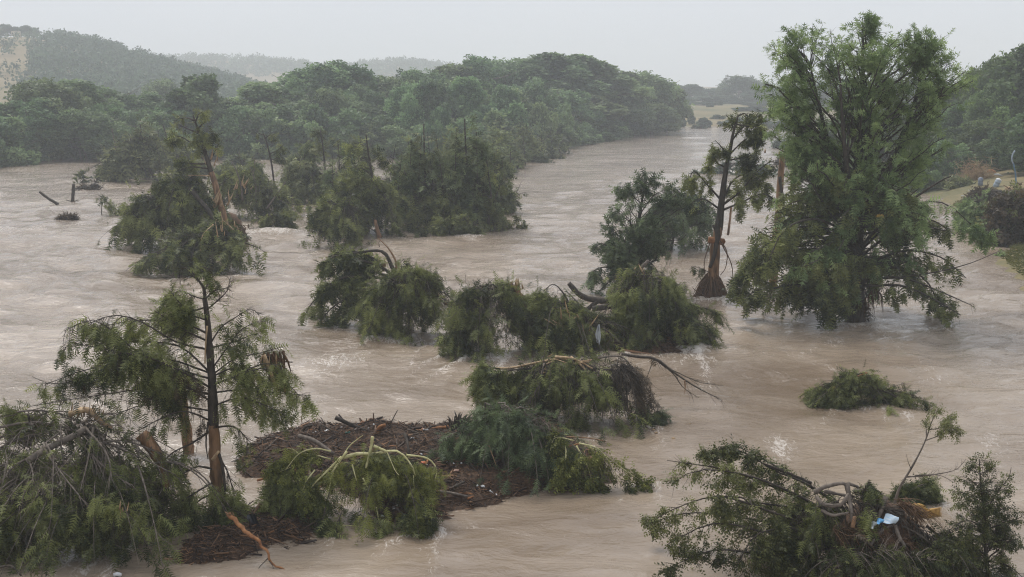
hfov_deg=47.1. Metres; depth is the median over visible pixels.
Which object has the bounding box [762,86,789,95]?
broadleaf tree
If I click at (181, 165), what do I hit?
broken tree
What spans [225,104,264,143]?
broadleaf tree
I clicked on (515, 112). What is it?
bank willow
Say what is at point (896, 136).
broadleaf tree
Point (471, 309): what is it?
fallen tree
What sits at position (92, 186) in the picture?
brush raft
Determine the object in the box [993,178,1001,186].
barrel
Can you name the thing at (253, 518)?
black sheet
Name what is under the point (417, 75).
broadleaf tree
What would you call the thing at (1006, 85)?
broadleaf tree
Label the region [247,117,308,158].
bank willow
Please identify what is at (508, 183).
drowned sapling
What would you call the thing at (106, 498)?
fallen tree
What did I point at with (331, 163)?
drowned sapling
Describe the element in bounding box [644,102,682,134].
broadleaf tree
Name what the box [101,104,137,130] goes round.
broadleaf tree
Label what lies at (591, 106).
broadleaf tree
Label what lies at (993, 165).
bank shrub
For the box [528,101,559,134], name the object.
bank willow
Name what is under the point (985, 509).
tree
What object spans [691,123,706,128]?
meadow bush
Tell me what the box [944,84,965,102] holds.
broadleaf tree
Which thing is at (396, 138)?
bank willow
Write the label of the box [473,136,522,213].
drowned tree
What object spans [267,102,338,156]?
bank willow
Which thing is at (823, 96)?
broadleaf tree
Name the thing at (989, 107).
broadleaf tree
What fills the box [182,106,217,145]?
bank willow
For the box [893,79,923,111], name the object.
broadleaf tree
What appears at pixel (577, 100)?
broadleaf tree
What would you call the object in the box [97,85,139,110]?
broadleaf tree
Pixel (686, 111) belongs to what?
broadleaf tree
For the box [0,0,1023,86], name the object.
sky
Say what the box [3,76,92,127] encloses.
broadleaf tree
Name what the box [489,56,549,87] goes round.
broadleaf tree
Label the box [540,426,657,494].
uprooted shrub
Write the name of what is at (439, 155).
drowned sapling
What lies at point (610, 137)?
bank willow
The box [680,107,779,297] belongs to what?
broken tree
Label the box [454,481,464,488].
driftwood stick
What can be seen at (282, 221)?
tree
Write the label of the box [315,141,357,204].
drowned tree
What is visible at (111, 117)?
bank willow
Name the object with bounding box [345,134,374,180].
drowned tree
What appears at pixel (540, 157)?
drowned tree
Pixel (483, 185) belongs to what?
drowned sapling
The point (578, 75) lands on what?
broadleaf tree
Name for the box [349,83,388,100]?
broadleaf tree
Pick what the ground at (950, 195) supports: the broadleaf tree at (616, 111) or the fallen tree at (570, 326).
the broadleaf tree at (616, 111)
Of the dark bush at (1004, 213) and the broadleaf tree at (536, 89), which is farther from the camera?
the broadleaf tree at (536, 89)
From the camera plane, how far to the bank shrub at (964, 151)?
149.81 m
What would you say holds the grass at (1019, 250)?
on the ground at (950, 195)
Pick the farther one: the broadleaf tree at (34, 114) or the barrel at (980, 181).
the broadleaf tree at (34, 114)
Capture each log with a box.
[567,282,609,309]
[592,303,611,310]
[606,260,648,294]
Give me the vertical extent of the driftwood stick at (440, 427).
0.281 m
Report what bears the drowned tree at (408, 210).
on the river water
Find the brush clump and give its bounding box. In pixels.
[886,471,948,507]
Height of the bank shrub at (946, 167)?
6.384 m
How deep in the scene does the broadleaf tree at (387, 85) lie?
252.10 m
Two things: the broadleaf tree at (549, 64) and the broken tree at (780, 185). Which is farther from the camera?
the broadleaf tree at (549, 64)
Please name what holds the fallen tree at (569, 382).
on the river water
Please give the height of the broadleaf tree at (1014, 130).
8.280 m
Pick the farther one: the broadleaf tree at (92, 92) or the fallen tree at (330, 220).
the broadleaf tree at (92, 92)
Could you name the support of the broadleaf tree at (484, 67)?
on the ground at (950, 195)
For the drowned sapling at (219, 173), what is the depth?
141.48 m
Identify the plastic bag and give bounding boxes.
[595,325,600,344]
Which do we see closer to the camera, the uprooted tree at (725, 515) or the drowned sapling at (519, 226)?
the uprooted tree at (725, 515)
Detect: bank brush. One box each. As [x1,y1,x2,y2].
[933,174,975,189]
[952,195,983,215]
[963,181,1008,201]
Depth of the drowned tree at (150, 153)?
153.97 m
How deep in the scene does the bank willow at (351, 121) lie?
211.75 m
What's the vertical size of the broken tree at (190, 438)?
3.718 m
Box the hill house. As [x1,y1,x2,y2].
[11,31,20,35]
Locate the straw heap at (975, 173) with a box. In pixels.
[950,157,999,179]
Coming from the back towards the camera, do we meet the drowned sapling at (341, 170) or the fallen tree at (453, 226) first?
the drowned sapling at (341, 170)
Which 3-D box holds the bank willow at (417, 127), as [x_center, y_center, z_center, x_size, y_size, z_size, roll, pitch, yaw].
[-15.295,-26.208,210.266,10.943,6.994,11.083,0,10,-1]
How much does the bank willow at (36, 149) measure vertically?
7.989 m
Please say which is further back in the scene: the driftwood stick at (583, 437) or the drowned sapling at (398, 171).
the drowned sapling at (398, 171)
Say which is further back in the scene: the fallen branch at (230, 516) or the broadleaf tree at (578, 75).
the broadleaf tree at (578, 75)
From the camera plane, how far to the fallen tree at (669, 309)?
54.85 m
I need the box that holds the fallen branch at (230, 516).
[225,512,283,568]
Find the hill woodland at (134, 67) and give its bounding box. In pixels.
[0,26,276,98]
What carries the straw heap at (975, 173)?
on the ground at (950, 195)
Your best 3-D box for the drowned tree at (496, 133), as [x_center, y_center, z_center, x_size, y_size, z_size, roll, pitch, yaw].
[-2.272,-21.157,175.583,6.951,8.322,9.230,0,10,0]
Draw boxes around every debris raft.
[164,500,319,564]
[231,408,615,524]
[585,328,692,353]
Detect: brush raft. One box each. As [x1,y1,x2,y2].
[54,211,80,219]
[70,177,105,190]
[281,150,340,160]
[769,137,786,148]
[771,156,795,166]
[798,359,936,416]
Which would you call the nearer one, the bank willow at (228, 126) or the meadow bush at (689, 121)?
the bank willow at (228, 126)
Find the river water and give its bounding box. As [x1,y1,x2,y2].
[0,126,1023,576]
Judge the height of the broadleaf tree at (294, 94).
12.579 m
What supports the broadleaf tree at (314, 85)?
on the ground at (950, 195)
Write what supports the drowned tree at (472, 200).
on the river water
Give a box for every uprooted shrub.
[251,471,334,526]
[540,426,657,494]
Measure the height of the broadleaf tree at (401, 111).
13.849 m
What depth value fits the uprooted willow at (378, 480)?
32.74 m
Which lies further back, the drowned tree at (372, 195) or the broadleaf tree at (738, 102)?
the broadleaf tree at (738, 102)
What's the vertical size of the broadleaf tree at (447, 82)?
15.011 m
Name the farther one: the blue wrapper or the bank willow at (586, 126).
the bank willow at (586, 126)
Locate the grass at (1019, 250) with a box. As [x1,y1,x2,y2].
[953,187,1023,276]
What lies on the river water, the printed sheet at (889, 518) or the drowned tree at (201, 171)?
the drowned tree at (201, 171)
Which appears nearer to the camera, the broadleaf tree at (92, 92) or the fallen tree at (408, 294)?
the fallen tree at (408, 294)
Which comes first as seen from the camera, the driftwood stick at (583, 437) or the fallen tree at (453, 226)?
the driftwood stick at (583, 437)
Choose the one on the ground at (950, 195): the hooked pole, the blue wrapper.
the hooked pole
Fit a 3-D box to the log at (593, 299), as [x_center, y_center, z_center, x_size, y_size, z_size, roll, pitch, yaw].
[4.443,0.708,62.577,3.008,2.138,0.631,0,10,0]
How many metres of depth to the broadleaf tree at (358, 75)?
249.30 m
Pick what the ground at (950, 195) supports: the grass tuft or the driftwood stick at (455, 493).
the grass tuft
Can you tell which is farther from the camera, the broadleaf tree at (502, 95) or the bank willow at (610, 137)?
the bank willow at (610, 137)
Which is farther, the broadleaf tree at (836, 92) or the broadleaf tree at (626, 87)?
the broadleaf tree at (836, 92)
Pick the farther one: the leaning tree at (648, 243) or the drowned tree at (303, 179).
the drowned tree at (303, 179)
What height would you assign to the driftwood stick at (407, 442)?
0.517 m
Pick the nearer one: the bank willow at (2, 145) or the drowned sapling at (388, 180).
the drowned sapling at (388, 180)
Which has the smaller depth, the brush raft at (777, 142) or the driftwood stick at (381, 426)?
the driftwood stick at (381, 426)
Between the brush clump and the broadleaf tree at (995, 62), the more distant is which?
the broadleaf tree at (995, 62)
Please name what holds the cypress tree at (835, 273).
on the river water
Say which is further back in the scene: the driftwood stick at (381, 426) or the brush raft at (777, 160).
the brush raft at (777, 160)
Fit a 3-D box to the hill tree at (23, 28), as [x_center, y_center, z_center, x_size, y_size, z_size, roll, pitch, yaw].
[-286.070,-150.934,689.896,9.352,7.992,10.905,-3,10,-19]
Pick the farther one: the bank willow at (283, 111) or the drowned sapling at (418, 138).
the bank willow at (283, 111)
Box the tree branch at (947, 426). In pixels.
[893,403,966,503]
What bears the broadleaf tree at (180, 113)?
on the ground at (950, 195)
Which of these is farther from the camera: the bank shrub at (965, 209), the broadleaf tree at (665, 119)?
the broadleaf tree at (665, 119)
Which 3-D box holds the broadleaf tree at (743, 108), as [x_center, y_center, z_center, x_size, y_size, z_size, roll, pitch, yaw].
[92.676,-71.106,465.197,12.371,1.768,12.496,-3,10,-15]
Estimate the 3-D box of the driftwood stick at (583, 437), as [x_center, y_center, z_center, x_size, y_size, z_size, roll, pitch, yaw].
[2.449,4.992,38.998,1.339,0.190,0.057,0,10,0]
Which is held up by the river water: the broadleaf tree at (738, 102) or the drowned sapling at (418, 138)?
the drowned sapling at (418, 138)
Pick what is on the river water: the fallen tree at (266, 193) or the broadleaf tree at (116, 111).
the fallen tree at (266, 193)
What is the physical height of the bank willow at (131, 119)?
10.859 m
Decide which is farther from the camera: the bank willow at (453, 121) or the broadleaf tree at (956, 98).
the bank willow at (453, 121)
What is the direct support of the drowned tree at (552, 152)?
on the river water
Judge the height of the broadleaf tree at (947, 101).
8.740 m
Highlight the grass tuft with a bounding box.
[993,248,1006,256]
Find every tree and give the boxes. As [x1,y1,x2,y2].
[0,24,13,36]
[0,100,42,126]
[0,395,231,576]
[1,97,77,153]
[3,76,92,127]
[9,26,18,36]
[15,257,320,546]
[17,25,31,34]
[33,107,131,160]
[54,78,126,110]
[72,115,182,183]
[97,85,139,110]
[97,166,251,254]
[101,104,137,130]
[117,111,196,154]
[125,209,266,276]
[128,91,164,111]
[132,124,218,178]
[141,78,187,106]
[145,106,216,154]
[154,73,236,156]
[154,354,204,453]
[163,107,233,221]
[209,158,312,220]
[215,150,256,170]
[223,97,255,110]
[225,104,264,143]
[226,81,296,108]
[241,157,269,191]
[249,208,298,228]
[255,133,289,183]
[264,86,307,105]
[268,99,319,116]
[270,60,359,100]
[270,127,340,204]
[276,138,321,195]
[287,94,363,111]
[297,192,375,249]
[297,238,397,327]
[298,86,359,117]
[304,135,406,238]
[305,80,349,99]
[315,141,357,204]
[328,59,379,93]
[340,248,463,345]
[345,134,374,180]
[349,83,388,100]
[366,75,386,95]
[375,76,414,97]
[383,80,446,129]
[384,124,474,232]
[387,143,430,214]
[393,67,447,83]
[409,79,458,120]
[413,211,486,237]
[415,114,515,231]
[422,382,607,497]
[429,124,472,193]
[432,63,488,80]
[433,269,555,362]
[438,77,490,107]
[445,75,500,122]
[458,342,672,445]
[462,54,521,87]
[464,132,499,167]
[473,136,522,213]
[477,83,532,124]
[482,120,518,173]
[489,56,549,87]
[492,84,560,104]
[493,276,659,367]
[509,119,554,162]
[511,52,575,91]
[511,88,533,113]
[520,79,559,111]
[534,138,566,158]
[549,88,606,111]
[552,54,612,95]
[558,89,605,127]
[578,166,697,295]
[589,60,652,100]
[589,93,629,119]
[600,254,735,351]
[607,71,648,104]
[610,96,657,132]
[628,187,731,258]
[632,70,694,116]
[638,433,843,576]
[644,83,693,131]
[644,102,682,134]
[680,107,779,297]
[682,84,708,96]
[693,88,730,101]
[694,102,726,104]
[714,74,768,98]
[718,99,740,103]
[722,9,1000,330]
[728,91,775,100]
[728,101,757,103]
[732,107,759,110]
[742,102,773,105]
[750,99,777,102]
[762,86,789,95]
[763,489,960,576]
[764,149,806,285]
[800,79,839,107]
[813,119,852,158]
[827,78,855,109]
[836,121,907,163]
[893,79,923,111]
[895,111,942,152]
[901,516,988,576]
[917,100,952,128]
[924,126,969,145]
[933,100,968,130]
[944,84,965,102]
[945,450,1023,576]
[949,118,1007,155]
[954,64,982,105]
[960,86,1023,133]
[966,50,1020,120]
[974,43,1023,111]
[985,112,1023,172]
[1009,155,1023,171]
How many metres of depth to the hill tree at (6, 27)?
686.96 m
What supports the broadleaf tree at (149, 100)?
on the ground at (950, 195)
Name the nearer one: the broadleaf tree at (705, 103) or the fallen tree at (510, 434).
the fallen tree at (510, 434)
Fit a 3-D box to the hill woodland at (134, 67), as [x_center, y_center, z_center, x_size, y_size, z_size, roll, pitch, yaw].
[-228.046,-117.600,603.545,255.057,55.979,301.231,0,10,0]
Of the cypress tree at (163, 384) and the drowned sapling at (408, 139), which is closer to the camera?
the cypress tree at (163, 384)
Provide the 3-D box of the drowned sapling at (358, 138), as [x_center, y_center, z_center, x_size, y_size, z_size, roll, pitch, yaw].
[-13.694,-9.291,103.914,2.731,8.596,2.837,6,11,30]
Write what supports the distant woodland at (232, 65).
on the ground at (950, 195)
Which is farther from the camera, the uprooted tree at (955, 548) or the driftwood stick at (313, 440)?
the driftwood stick at (313, 440)
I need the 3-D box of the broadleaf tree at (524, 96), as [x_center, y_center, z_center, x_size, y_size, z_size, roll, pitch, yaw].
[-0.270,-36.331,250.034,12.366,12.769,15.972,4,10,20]
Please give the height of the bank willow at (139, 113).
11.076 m
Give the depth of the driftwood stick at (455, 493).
34.33 m
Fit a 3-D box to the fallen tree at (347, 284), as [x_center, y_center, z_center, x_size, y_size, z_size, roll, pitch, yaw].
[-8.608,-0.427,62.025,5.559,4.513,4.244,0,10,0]
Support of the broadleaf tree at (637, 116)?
on the ground at (950, 195)
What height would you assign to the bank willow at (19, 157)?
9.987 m
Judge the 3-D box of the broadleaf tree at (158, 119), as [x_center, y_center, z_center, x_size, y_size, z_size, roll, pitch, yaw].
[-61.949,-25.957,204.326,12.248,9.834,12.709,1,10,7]
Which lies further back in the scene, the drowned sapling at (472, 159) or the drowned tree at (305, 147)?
the drowned tree at (305, 147)
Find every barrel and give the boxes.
[978,177,982,185]
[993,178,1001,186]
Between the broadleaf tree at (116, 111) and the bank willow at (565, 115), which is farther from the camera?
the bank willow at (565, 115)
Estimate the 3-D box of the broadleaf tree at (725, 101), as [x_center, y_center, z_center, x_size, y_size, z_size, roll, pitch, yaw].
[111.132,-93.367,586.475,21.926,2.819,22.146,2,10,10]
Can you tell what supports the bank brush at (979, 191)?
on the ground at (950, 195)
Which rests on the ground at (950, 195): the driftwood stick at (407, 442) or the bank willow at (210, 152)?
the bank willow at (210, 152)
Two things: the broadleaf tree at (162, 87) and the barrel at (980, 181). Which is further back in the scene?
the broadleaf tree at (162, 87)
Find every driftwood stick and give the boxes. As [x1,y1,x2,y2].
[297,434,334,454]
[299,425,312,433]
[334,416,368,431]
[376,424,385,431]
[403,433,409,453]
[413,425,448,431]
[437,490,467,497]
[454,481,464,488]
[566,436,604,440]
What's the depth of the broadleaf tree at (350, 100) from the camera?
230.43 m
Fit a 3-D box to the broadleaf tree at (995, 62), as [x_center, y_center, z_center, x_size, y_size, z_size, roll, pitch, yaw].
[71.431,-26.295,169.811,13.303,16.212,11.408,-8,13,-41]
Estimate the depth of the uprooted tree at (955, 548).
28.26 m
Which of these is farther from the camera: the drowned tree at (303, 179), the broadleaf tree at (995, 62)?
the broadleaf tree at (995, 62)
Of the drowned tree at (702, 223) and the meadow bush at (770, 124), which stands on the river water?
the drowned tree at (702, 223)
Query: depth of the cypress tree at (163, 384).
32.29 m
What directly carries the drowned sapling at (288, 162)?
in the river water
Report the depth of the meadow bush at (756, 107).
462.82 m
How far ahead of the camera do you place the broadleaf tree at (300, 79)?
242.31 m
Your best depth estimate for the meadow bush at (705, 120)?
394.02 m
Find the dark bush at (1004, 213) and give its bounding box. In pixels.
[972,180,1023,247]
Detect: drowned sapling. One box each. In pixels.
[177,137,192,151]
[215,160,231,176]
[284,155,303,197]
[289,157,312,197]
[318,158,338,201]
[331,145,355,186]
[354,136,369,177]
[382,157,411,224]
[383,144,407,228]
[401,135,427,185]
[409,132,429,214]
[421,131,440,200]
[423,138,453,214]
[444,129,463,211]
[459,131,489,223]
[470,142,496,228]
[484,152,502,228]
[493,160,513,214]
[501,139,521,170]
[502,214,529,228]
[512,181,528,198]
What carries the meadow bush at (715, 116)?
on the ground at (950, 195)
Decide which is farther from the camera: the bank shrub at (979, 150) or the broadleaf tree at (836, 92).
the broadleaf tree at (836, 92)
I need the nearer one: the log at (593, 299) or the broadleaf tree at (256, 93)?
the log at (593, 299)
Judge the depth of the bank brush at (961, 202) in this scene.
114.95 m
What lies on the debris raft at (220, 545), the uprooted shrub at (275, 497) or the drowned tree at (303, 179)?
the uprooted shrub at (275, 497)
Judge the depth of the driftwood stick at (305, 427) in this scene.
39.97 m
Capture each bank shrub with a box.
[906,161,945,192]
[927,140,967,177]
[948,188,990,232]
[951,142,980,172]
[972,139,1007,169]
[987,150,1010,170]
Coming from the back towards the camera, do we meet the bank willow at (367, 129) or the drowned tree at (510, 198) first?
the bank willow at (367, 129)
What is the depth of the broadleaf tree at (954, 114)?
175.27 m
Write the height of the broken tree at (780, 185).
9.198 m
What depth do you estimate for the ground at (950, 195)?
451.39 m
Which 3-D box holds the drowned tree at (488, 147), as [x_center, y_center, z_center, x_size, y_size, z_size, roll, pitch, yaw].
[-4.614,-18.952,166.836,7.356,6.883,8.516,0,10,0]
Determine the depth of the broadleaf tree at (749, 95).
577.85 m
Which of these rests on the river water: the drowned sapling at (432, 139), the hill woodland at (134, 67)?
the drowned sapling at (432, 139)
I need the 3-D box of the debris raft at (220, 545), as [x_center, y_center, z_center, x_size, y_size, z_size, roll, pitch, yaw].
[-6.939,6.638,32.034,4.070,0.981,4.548,0,10,0]
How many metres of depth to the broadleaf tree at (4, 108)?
200.31 m
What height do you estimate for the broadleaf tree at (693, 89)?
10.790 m
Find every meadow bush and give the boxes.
[687,115,695,123]
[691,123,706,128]
[696,117,712,127]
[710,114,725,118]
[714,120,728,125]
[747,106,766,110]
[763,118,777,128]
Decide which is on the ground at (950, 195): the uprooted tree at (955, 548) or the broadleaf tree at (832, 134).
the broadleaf tree at (832, 134)
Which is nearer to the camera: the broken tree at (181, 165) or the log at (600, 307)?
the log at (600, 307)
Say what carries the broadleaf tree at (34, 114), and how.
on the ground at (950, 195)
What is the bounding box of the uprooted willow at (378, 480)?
[259,433,450,544]
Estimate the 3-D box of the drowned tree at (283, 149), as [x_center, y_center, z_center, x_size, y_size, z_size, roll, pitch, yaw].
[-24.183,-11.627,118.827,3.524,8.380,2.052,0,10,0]
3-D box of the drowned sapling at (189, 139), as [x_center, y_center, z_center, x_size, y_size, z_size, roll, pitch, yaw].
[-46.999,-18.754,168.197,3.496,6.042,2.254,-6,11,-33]
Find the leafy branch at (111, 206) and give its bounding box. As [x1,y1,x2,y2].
[95,194,121,215]
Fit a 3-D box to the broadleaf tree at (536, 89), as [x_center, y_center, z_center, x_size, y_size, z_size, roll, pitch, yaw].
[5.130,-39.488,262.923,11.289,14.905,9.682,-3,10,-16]
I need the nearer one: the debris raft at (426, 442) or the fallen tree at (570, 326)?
the debris raft at (426, 442)
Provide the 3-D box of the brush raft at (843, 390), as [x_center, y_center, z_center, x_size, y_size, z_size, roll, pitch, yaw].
[13.752,3.709,45.332,5.329,1.890,3.072,0,10,0]
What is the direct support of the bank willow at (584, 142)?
on the ground at (950, 195)
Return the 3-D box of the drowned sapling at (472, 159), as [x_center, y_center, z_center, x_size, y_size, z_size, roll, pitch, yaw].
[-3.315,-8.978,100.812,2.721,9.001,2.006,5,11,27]
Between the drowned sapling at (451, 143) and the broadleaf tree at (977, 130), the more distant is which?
the broadleaf tree at (977, 130)
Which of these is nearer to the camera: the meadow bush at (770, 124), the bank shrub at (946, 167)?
the bank shrub at (946, 167)
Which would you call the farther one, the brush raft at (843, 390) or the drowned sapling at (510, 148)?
the drowned sapling at (510, 148)
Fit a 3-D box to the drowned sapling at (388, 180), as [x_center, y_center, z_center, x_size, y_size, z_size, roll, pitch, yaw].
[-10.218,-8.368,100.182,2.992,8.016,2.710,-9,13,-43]
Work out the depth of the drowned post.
128.44 m
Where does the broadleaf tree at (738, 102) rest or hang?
on the ground at (950, 195)
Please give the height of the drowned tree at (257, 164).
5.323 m
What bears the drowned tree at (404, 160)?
on the river water
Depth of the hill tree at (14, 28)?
687.19 m
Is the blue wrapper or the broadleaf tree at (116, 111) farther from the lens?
the broadleaf tree at (116, 111)
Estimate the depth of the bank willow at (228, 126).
209.11 m
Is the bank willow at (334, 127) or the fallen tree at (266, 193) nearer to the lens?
the fallen tree at (266, 193)
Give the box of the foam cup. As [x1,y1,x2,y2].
[113,572,121,576]
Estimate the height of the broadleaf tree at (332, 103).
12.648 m
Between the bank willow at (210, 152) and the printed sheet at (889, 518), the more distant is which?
the bank willow at (210, 152)
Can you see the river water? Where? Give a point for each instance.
(758, 370)
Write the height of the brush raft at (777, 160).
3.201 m
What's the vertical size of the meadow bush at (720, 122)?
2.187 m
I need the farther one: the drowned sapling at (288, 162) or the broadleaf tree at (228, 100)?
the broadleaf tree at (228, 100)
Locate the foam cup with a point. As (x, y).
(118, 574)
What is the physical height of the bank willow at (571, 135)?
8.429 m
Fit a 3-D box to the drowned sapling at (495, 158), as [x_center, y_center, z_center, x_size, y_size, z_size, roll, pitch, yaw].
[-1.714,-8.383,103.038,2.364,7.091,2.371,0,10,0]
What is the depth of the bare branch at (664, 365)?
45.39 m
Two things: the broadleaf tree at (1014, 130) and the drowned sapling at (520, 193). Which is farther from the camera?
the broadleaf tree at (1014, 130)
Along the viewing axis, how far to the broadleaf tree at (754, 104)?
510.97 m
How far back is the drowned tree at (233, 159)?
174.01 m
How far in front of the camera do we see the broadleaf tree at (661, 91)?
334.80 m
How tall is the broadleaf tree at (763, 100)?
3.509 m
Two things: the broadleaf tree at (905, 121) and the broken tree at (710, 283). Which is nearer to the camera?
the broken tree at (710, 283)
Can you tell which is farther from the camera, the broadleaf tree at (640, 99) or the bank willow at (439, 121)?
the broadleaf tree at (640, 99)
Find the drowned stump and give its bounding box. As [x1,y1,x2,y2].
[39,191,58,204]
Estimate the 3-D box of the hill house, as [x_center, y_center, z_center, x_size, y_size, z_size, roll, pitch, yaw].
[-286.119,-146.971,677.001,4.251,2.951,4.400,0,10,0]
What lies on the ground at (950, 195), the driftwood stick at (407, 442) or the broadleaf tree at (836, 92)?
the broadleaf tree at (836, 92)
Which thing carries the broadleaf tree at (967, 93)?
on the ground at (950, 195)
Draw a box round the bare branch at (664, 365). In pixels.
[621,352,724,406]
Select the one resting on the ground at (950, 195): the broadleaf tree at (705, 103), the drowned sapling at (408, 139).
the broadleaf tree at (705, 103)
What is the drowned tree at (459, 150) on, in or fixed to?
on the river water
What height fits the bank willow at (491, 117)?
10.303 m
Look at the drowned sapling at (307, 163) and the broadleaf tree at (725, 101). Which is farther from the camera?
the broadleaf tree at (725, 101)
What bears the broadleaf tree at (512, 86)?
on the ground at (950, 195)
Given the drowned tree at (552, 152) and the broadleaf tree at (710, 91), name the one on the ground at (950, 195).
the broadleaf tree at (710, 91)
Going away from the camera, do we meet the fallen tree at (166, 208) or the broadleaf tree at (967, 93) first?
the fallen tree at (166, 208)
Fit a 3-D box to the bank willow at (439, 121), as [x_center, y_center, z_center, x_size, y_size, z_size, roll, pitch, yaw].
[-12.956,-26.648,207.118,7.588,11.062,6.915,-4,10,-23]
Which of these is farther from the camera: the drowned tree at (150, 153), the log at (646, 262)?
the drowned tree at (150, 153)
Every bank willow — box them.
[0,114,41,166]
[0,116,30,166]
[0,137,6,166]
[24,131,49,160]
[106,113,119,140]
[111,111,140,156]
[135,108,154,118]
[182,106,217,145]
[193,129,223,157]
[211,104,259,157]
[238,106,291,155]
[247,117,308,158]
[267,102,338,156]
[272,103,296,122]
[326,116,340,135]
[334,105,371,142]
[341,123,386,158]
[372,125,397,157]
[379,124,410,156]
[396,124,448,150]
[417,106,455,159]
[450,118,457,130]
[454,116,495,146]
[474,108,522,142]
[499,100,537,142]
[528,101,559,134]
[556,120,581,145]
[557,102,583,146]
[575,139,590,145]
[577,122,602,142]
[581,129,597,143]
[594,128,619,141]
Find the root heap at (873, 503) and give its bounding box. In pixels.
[813,480,945,576]
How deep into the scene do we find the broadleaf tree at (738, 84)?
605.26 m
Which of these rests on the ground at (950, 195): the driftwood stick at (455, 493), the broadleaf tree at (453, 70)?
the broadleaf tree at (453, 70)
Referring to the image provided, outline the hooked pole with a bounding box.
[1011,150,1016,183]
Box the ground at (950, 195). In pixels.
[0,37,1023,290]
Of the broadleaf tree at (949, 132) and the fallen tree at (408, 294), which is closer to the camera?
the fallen tree at (408, 294)
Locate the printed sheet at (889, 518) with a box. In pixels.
[883,513,898,523]
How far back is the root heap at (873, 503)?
28.52 m
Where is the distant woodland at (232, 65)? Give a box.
[158,51,460,76]
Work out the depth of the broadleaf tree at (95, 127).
200.84 m
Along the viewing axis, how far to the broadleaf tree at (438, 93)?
221.02 m
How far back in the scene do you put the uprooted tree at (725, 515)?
29.21 m
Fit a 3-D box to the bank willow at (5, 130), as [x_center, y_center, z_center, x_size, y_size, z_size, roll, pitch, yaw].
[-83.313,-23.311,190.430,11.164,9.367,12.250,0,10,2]
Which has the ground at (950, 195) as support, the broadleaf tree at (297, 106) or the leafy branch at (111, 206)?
the broadleaf tree at (297, 106)
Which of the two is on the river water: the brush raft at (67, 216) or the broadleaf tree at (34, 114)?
the brush raft at (67, 216)
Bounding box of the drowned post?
[67,184,76,201]
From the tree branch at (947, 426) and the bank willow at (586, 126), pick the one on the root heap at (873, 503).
the tree branch at (947, 426)
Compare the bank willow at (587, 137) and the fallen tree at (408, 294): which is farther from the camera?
the bank willow at (587, 137)
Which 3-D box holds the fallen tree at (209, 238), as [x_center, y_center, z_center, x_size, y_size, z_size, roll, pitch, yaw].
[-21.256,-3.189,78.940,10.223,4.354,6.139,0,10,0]
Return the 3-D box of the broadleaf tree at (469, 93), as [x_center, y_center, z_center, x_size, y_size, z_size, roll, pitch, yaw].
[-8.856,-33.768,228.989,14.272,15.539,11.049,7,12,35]
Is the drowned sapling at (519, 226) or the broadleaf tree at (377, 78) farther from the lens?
the broadleaf tree at (377, 78)
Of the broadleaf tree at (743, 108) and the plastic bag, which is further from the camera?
the broadleaf tree at (743, 108)
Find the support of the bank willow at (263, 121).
on the ground at (950, 195)
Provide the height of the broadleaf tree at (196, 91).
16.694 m
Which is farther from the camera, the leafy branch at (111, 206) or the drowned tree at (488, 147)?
the drowned tree at (488, 147)
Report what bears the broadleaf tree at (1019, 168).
on the ground at (950, 195)
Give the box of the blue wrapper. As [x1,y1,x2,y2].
[877,518,883,523]
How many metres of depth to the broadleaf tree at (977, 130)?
157.19 m
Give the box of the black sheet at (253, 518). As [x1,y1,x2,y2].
[247,514,259,527]
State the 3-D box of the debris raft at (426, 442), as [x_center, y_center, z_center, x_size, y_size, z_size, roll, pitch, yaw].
[-3.015,5.351,38.596,12.498,1.343,11.756,0,10,0]
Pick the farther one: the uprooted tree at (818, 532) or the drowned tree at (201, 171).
the drowned tree at (201, 171)
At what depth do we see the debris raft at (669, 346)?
54.46 m
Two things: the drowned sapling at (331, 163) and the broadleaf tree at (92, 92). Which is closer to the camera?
the drowned sapling at (331, 163)
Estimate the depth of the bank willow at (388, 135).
209.17 m
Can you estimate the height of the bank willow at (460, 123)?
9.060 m
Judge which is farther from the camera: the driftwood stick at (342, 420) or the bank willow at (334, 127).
the bank willow at (334, 127)
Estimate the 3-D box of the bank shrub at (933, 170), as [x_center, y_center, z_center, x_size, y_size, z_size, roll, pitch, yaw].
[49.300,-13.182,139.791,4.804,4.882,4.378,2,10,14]

